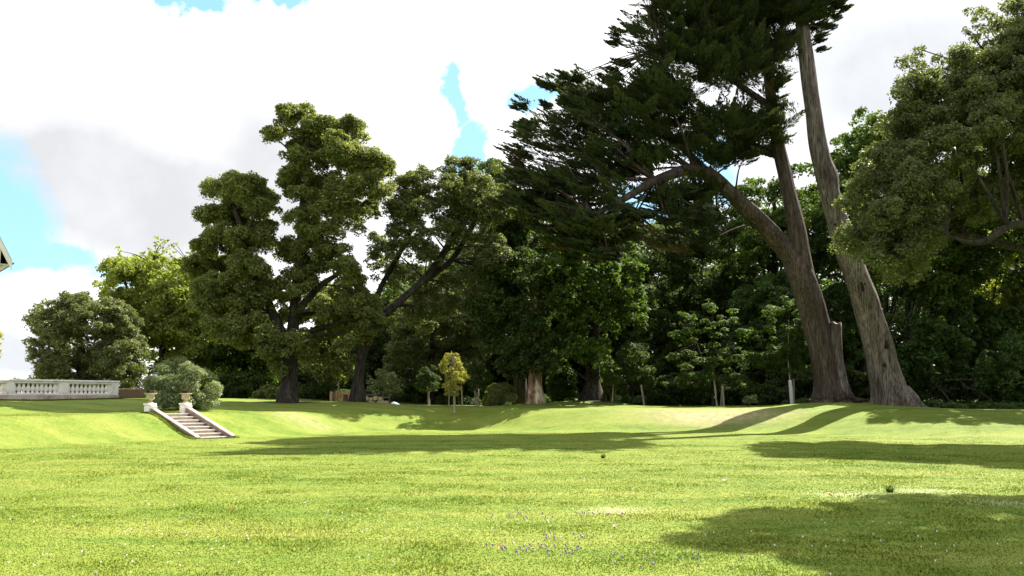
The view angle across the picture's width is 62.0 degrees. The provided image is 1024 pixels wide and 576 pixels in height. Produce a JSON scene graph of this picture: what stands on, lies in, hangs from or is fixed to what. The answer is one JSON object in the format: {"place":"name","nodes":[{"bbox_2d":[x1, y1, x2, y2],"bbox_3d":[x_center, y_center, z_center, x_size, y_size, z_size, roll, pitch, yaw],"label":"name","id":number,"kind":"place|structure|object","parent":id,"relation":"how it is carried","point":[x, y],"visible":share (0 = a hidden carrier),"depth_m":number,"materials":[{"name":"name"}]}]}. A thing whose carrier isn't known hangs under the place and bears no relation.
{"place":"outdoors","nodes":[
{"label":"outdoors","id":0,"kind":"place"},
{"bbox_2d":[0,0,1020,392],"label":"sky","id":1,"kind":"structure","parent":0,"point":[114,114],"materials":[{"name":"white"}]},
{"bbox_2d":[0,397,1023,575],"bbox_3d":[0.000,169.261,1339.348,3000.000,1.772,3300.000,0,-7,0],"label":"lawn","id":2,"kind":"structure","parent":0,"point":[400,418],"depth_m":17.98,"materials":[{"name":"green plant"}]},
{"bbox_2d":[0,331,3,358],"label":"golden shrub","id":3,"kind":"object","parent":2,"relation":"on","point":[1,334],"visible":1,"depth_m":46.85,"materials":[{"name":"yellow plant"}]},
{"bbox_2d":[0,238,13,271],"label":"house","id":4,"kind":"structure","parent":2,"relation":"on","point":[5,260],"depth_m":50.49,"materials":[{"name":"paint"}]},
{"bbox_2d":[0,377,109,392],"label":"clipped hedge","id":5,"kind":"object","parent":2,"relation":"on","point":[21,385],"visible":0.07,"depth_m":47.98,"materials":[{"name":"green plant"}]},
{"bbox_2d":[0,379,119,399],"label":"balustrade","id":6,"kind":"object","parent":2,"relation":"on","point":[60,389],"visible":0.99,"depth_m":42.59,"materials":[{"name":"stone"}]},
{"bbox_2d":[21,290,150,388],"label":"holm oak","id":7,"kind":"object","parent":2,"relation":"on","point":[114,353],"visible":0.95,"depth_m":53.66,"materials":[{"name":"green plant"}]},
{"bbox_2d":[118,389,145,398],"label":"brick wall","id":8,"kind":"structure","parent":2,"relation":"on","point":[129,393],"depth_m":51.48,"materials":[{"name":"brick"}]},
{"bbox_2d":[92,236,222,388],"bbox_3d":[-25.664,2.388,62.125,9.196,12.185,10.683,4,-8,-27],"label":"lime tree","id":9,"kind":"object","parent":2,"relation":"on","point":[154,298],"visible":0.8,"depth_m":59.35,"materials":[{"name":"green plant"}]},
{"bbox_2d":[140,356,223,409],"bbox_3d":[-14.561,4.327,37.627,3.463,2.743,4.109,3,-8,-21],"label":"rounded shrub","id":10,"kind":"object","parent":2,"relation":"on","point":[181,373],"visible":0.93,"depth_m":36.54,"materials":[{"name":"green plant"}]},
{"bbox_2d":[143,403,235,438],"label":"garden steps","id":11,"kind":"structure","parent":2,"relation":"on","point":[188,414],"depth_m":33.43,"materials":[{"name":"stone"}]},
{"bbox_2d":[144,388,156,402],"bbox_3d":[-14.251,4.242,33.592,0.490,0.602,0.490,0,-7,0],"label":"stone urn","id":12,"kind":"object","parent":11,"relation":"on","point":[150,395],"visible":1,"depth_m":33.49,"materials":[{"name":"stone"}]},
{"bbox_2d":[179,388,191,402],"bbox_3d":[-13.384,4.413,34.950,0.490,0.602,0.490,0,-7,0],"label":"stone urn","id":13,"kind":"object","parent":11,"relation":"on","point":[185,394],"visible":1,"depth_m":34.84,"materials":[{"name":"stone"}]},
{"bbox_2d":[194,307,282,397],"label":"dark tree","id":14,"kind":"object","parent":2,"relation":"on","point":[237,364],"visible":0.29,"depth_m":59.37,"materials":[{"name":"green plant"}]},
{"bbox_2d":[215,377,262,397],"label":"hedge bush","id":15,"kind":"object","parent":2,"relation":"on","point":[235,389],"visible":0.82,"depth_m":58.27,"materials":[{"name":"green plant"}]},
{"bbox_2d":[251,384,279,398],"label":"bushy shrub","id":16,"kind":"object","parent":2,"relation":"on","point":[270,391],"visible":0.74,"depth_m":52.59,"materials":[{"name":"green plant"}]},
{"bbox_2d":[178,100,397,402],"bbox_3d":[-12.648,-2.456,48.054,12.930,18.304,7.562,0,-7,0],"label":"oak tree","id":17,"kind":"object","parent":2,"relation":"on","point":[236,288],"visible":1,"depth_m":46.42,"materials":[{"name":"green plant"}]},
{"bbox_2d":[298,382,337,399],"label":"hedge bush","id":18,"kind":"object","parent":2,"relation":"on","point":[313,391],"visible":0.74,"depth_m":54.32,"materials":[{"name":"green plant"}]},
{"bbox_2d":[298,278,356,384],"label":"dark tree","id":19,"kind":"object","parent":2,"relation":"on","point":[329,363],"visible":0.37,"depth_m":55.46,"materials":[{"name":"green plant"}]},
{"bbox_2d":[330,391,349,400],"bbox_3d":[-10.497,6.745,52.206,1.271,0.870,0.470,0,-7,0],"label":"timber planter","id":20,"kind":"object","parent":2,"relation":"on","point":[334,396],"visible":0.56,"depth_m":52.04,"materials":[{"name":"brown wood"}]},
{"bbox_2d":[366,394,390,401],"bbox_3d":[-8.355,6.920,52.744,1.642,0.761,0.210,0,-7,0],"label":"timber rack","id":21,"kind":"object","parent":2,"relation":"on","point":[389,397],"visible":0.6,"depth_m":52.69,"materials":[{"name":"brown wood"}]},
{"bbox_2d":[366,368,402,396],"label":"variegated shrub","id":22,"kind":"object","parent":2,"relation":"on","point":[390,379],"visible":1,"depth_m":53.07,"materials":[{"name":"green plant"}]},
{"bbox_2d":[89,508,742,575],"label":"purple flowers","id":23,"kind":"object","parent":2,"relation":"on","point":[546,545],"visible":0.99,"depth_m":9.21,"materials":[{"name":"purple plant"}]},
{"bbox_2d":[413,365,441,404],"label":"young tree","id":24,"kind":"object","parent":2,"relation":"on","point":[431,382],"visible":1,"depth_m":50.14,"materials":[{"name":"green plant"}]},
{"bbox_2d":[348,154,519,401],"bbox_3d":[-4.389,-0.498,51.613,11.394,15.292,7.863,3,-8,-21],"label":"oak tree","id":25,"kind":"object","parent":2,"relation":"on","point":[467,188],"visible":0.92,"depth_m":50.02,"materials":[{"name":"green plant"}]},
{"bbox_2d":[381,295,492,402],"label":"dark tree","id":26,"kind":"object","parent":2,"relation":"on","point":[467,348],"visible":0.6,"depth_m":57.44,"materials":[{"name":"green plant"}]},
{"bbox_2d":[400,378,484,403],"bbox_3d":[-5.057,7.523,61.264,7.346,2.764,4.352,0,-7,0],"label":"hedge bush","id":27,"kind":"object","parent":2,"relation":"on","point":[441,391],"visible":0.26,"depth_m":59.86,"materials":[{"name":"green plant"}]},
{"bbox_2d":[439,351,470,412],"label":"young tree","id":28,"kind":"object","parent":2,"relation":"on","point":[449,385],"visible":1,"depth_m":43.57,"materials":[{"name":"plant"}]},
{"bbox_2d":[474,391,475,405],"bbox_3d":[-2.174,6.576,50.071,0.068,1.077,0.069,0,-7,0],"label":"stake","id":29,"kind":"object","parent":2,"relation":"on","point":[474,398],"visible":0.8,"depth_m":50.07,"materials":[{"name":"brown wood"}]},
{"bbox_2d":[465,354,493,405],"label":"young tree","id":30,"kind":"object","parent":2,"relation":"on","point":[477,373],"visible":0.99,"depth_m":51.21,"materials":[{"name":"green plant"}]},
{"bbox_2d":[481,381,518,405],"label":"clipped bush","id":31,"kind":"object","parent":2,"relation":"on","point":[497,394],"visible":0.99,"depth_m":49.23,"materials":[{"name":"green plant"}]},
{"bbox_2d":[460,157,551,379],"bbox_3d":[-0.843,-0.773,63.773,8.560,19.319,8.527,3,-8,-24],"label":"dark tree","id":32,"kind":"object","parent":2,"relation":"on","point":[536,245],"visible":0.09,"depth_m":63.02,"materials":[{"name":"green plant"}]},
{"bbox_2d":[463,245,564,403],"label":"plane tree","id":33,"kind":"object","parent":2,"relation":"on","point":[532,346],"visible":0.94,"depth_m":49.25,"materials":[{"name":"green plant"}]},
{"bbox_2d":[8,451,1021,575],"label":"daisies","id":34,"kind":"object","parent":2,"relation":"on","point":[456,523],"visible":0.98,"depth_m":11.02,"materials":[{"name":"white plant"}]},
{"bbox_2d":[490,207,546,404],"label":"dark trunk tree","id":35,"kind":"object","parent":2,"relation":"on","point":[513,234],"visible":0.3,"depth_m":53.03,"materials":[{"name":"green plant"}]},
{"bbox_2d":[545,364,578,401],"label":"bushy shrub","id":36,"kind":"object","parent":2,"relation":"on","point":[560,385],"visible":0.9,"depth_m":54.50,"materials":[{"name":"green plant"}]},
{"bbox_2d":[533,234,650,400],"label":"lime tree","id":37,"kind":"object","parent":2,"relation":"on","point":[592,304],"visible":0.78,"depth_m":49.03,"materials":[{"name":"green plant"}]},
{"bbox_2d":[178,168,1023,401],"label":"woodland","id":38,"kind":"object","parent":2,"relation":"on","point":[377,352],"visible":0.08,"depth_m":68.50,"materials":[{"name":"green plant"}]},
{"bbox_2d":[602,369,616,400],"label":"bushy shrub","id":39,"kind":"object","parent":2,"relation":"on","point":[607,389],"visible":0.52,"depth_m":52.07,"materials":[{"name":"green plant"}]},
{"bbox_2d":[606,371,619,401],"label":"young tree","id":40,"kind":"object","parent":2,"relation":"on","point":[612,379],"visible":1,"depth_m":49.08,"materials":[{"name":"green plant"}]},
{"bbox_2d":[620,389,630,403],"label":"bushy shrub","id":41,"kind":"object","parent":2,"relation":"on","point":[625,398],"visible":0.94,"depth_m":50.28,"materials":[{"name":"green plant"}]},
{"bbox_2d":[606,340,658,403],"bbox_3d":[7.091,5.178,50.547,3.069,4.121,2.898,0,-7,0],"label":"hazel shrub","id":42,"kind":"object","parent":2,"relation":"on","point":[639,355],"visible":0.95,"depth_m":50.00,"materials":[{"name":"green plant"}]},
{"bbox_2d":[640,385,644,405],"bbox_3d":[7.618,6.305,49.601,0.296,1.374,0.119,0,-7,0],"label":"stake","id":43,"kind":"object","parent":2,"relation":"on","point":[642,395],"visible":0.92,"depth_m":49.56,"materials":[{"name":"brown wood"}]},
{"bbox_2d":[299,388,1023,408],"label":"ground cover","id":44,"kind":"object","parent":2,"relation":"on","point":[638,400],"visible":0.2,"depth_m":53.24,"materials":[{"name":"green plant"}]},
{"bbox_2d":[949,375,987,383],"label":"fallen branch","id":45,"kind":"object","parent":44,"relation":"on","point":[973,379],"visible":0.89,"depth_m":43.93,"materials":[{"name":"brown wood"}]},
{"bbox_2d":[485,0,855,402],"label":"cypress tree","id":46,"kind":"object","parent":2,"relation":"on","point":[730,43],"visible":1,"depth_m":41.47,"materials":[{"name":"green plant"}]},
{"bbox_2d":[628,223,746,404],"bbox_3d":[12.801,1.862,62.234,9.358,13.904,9.400,0,-7,0],"label":"dark tree","id":47,"kind":"object","parent":2,"relation":"on","point":[677,271],"visible":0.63,"depth_m":60.02,"materials":[{"name":"green plant"}]},
{"bbox_2d":[645,372,762,405],"bbox_3d":[12.249,6.624,54.597,8.040,2.575,5.145,0,-7,0],"label":"hedge bush","id":48,"kind":"object","parent":2,"relation":"on","point":[670,394],"visible":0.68,"depth_m":52.89,"materials":[{"name":"green plant"}]},
{"bbox_2d":[660,298,750,405],"bbox_3d":[11.017,3.830,48.718,5.188,6.525,3.670,2,-8,-18],"label":"hazel shrub","id":49,"kind":"object","parent":2,"relation":"on","point":[708,384],"visible":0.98,"depth_m":48.12,"materials":[{"name":"green plant"}]},
{"bbox_2d":[712,367,717,405],"bbox_3d":[11.341,5.503,47.686,0.303,2.542,0.093,0,-7,0],"label":"stake","id":50,"kind":"object","parent":2,"relation":"on","point":[715,391],"visible":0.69,"depth_m":47.61,"materials":[{"name":"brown wood"}]},
{"bbox_2d":[722,387,724,405],"bbox_3d":[11.811,6.147,47.605,0.114,1.230,0.113,0,-7,0],"label":"stake","id":51,"kind":"object","parent":2,"relation":"on","point":[723,402],"visible":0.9,"depth_m":47.59,"materials":[{"name":"grey wood"}]},
{"bbox_2d":[742,394,758,405],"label":"flowering shrub","id":52,"kind":"object","parent":2,"relation":"on","point":[751,399],"visible":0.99,"depth_m":47.75,"materials":[{"name":"green plant"}]},
{"bbox_2d":[704,162,829,367],"bbox_3d":[19.336,-0.120,60.334,8.183,17.332,11.183,-5,-9,36],"label":"chestnut tree","id":53,"kind":"object","parent":2,"relation":"on","point":[754,246],"visible":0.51,"depth_m":58.61,"materials":[{"name":"green plant"}]},
{"bbox_2d":[738,292,809,403],"bbox_3d":[14.512,3.454,46.713,4.575,6.596,3.520,4,-8,-28],"label":"hazel shrub","id":54,"kind":"object","parent":2,"relation":"on","point":[782,349],"visible":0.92,"depth_m":46.13,"materials":[{"name":"green plant"}]},
{"bbox_2d":[721,269,830,383],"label":"dark tree","id":55,"kind":"object","parent":2,"relation":"on","point":[766,291],"visible":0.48,"depth_m":55.64,"materials":[{"name":"green plant"}]},
{"bbox_2d":[788,320,793,403],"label":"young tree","id":56,"kind":"object","parent":2,"relation":"on","point":[791,391],"visible":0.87,"depth_m":45.63,"materials":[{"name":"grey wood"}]},
{"bbox_2d":[793,379,794,403],"bbox_3d":[15.232,5.674,46.051,0.100,1.549,0.082,0,-7,0],"label":"stake","id":57,"kind":"object","parent":2,"relation":"on","point":[793,391],"visible":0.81,"depth_m":46.03,"materials":[{"name":"brown wood"}]},
{"bbox_2d":[757,365,869,405],"bbox_3d":[18.585,6.028,51.540,8.029,2.887,5.047,0,-7,0],"label":"hedge bush","id":58,"kind":"object","parent":2,"relation":"on","point":[774,390],"visible":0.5,"depth_m":49.86,"materials":[{"name":"green plant"}]},
{"bbox_2d":[805,230,891,368],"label":"dark tree","id":59,"kind":"object","parent":2,"relation":"on","point":[840,295],"visible":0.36,"depth_m":57.38,"materials":[{"name":"green plant"}]},
{"bbox_2d":[770,0,927,406],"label":"cypress tree","id":60,"kind":"object","parent":2,"relation":"on","point":[888,384],"visible":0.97,"depth_m":42.39,"materials":[{"name":"grey plant"}]},
{"bbox_2d":[818,106,893,373],"bbox_3d":[24.745,-2.566,58.663,7.702,21.764,8.756,0,-7,0],"label":"ash tree","id":61,"kind":"object","parent":2,"relation":"on","point":[859,138],"visible":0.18,"depth_m":57.36,"materials":[{"name":"green plant"}]},
{"bbox_2d":[849,397,866,402],"bbox_3d":[17.136,5.620,42.136,0.846,0.424,0.440,-2,-8,18],"label":"root stump","id":62,"kind":"object","parent":2,"relation":"on","point":[857,400],"visible":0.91,"depth_m":42.09,"materials":[{"name":"brown wood"}]},
{"bbox_2d":[883,485,894,491],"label":"weed tuft","id":63,"kind":"object","parent":2,"relation":"on","point":[889,489],"visible":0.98,"depth_m":14.38,"materials":[{"name":"green plant"}]},
{"bbox_2d":[874,263,915,347],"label":"tree","id":64,"kind":"object","parent":2,"relation":"on","point":[888,290],"visible":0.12,"depth_m":48.78,"materials":[{"name":"green plant"}]},
{"bbox_2d":[827,0,1023,286],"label":"holm oak","id":65,"kind":"object","parent":2,"relation":"on","point":[979,90],"visible":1,"depth_m":31.80,"materials":[{"name":"green plant"}]},
{"bbox_2d":[905,239,948,385],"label":"tree","id":66,"kind":"object","parent":2,"relation":"on","point":[908,309],"visible":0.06,"depth_m":49.95,"materials":[{"name":"green plant"}]},
{"bbox_2d":[935,381,949,401],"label":"fallen branch","id":67,"kind":"object","parent":2,"relation":"on","point":[946,396],"visible":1,"depth_m":43.23,"materials":[{"name":"brown wood"}]},
{"bbox_2d":[896,286,999,401],"bbox_3d":[24.499,3.474,47.848,5.381,7.066,7.428,-5,-9,35],"label":"laurel shrub","id":68,"kind":"object","parent":2,"relation":"on","point":[943,345],"visible":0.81,"depth_m":46.02,"materials":[{"name":"green plant"}]},
{"bbox_2d":[882,190,1016,400],"bbox_3d":[25.253,-0.052,48.743,6.969,14.326,9.014,-4,-8,32],"label":"dark tree","id":69,"kind":"object","parent":2,"relation":"on","point":[957,258],"visible":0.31,"depth_m":46.53,"materials":[{"name":"green plant"}]},
{"bbox_2d":[956,377,987,397],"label":"fallen branch","id":70,"kind":"object","parent":2,"relation":"on","point":[973,388],"visible":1,"depth_m":43.46,"materials":[{"name":"brown wood"}]},
{"bbox_2d":[932,135,1023,296],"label":"dark tree","id":71,"kind":"object","parent":2,"relation":"on","point":[992,267],"visible":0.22,"depth_m":45.58,"materials":[{"name":"green plant"}]},
{"bbox_2d":[965,292,1023,367],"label":"dark tree","id":72,"kind":"object","parent":2,"relation":"on","point":[1005,321],"visible":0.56,"depth_m":47.05,"materials":[{"name":"green plant"}]},
{"bbox_2d":[968,230,1023,400],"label":"green tree","id":73,"kind":"object","parent":2,"relation":"on","point":[987,294],"visible":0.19,"depth_m":49.85,"materials":[{"name":"green plant"}]},
{"bbox_2d":[969,331,1023,402],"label":"laurel shrub","id":74,"kind":"object","parent":2,"relation":"on","point":[1001,370],"visible":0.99,"depth_m":43.20,"materials":[{"name":"green plant"}]}
]}

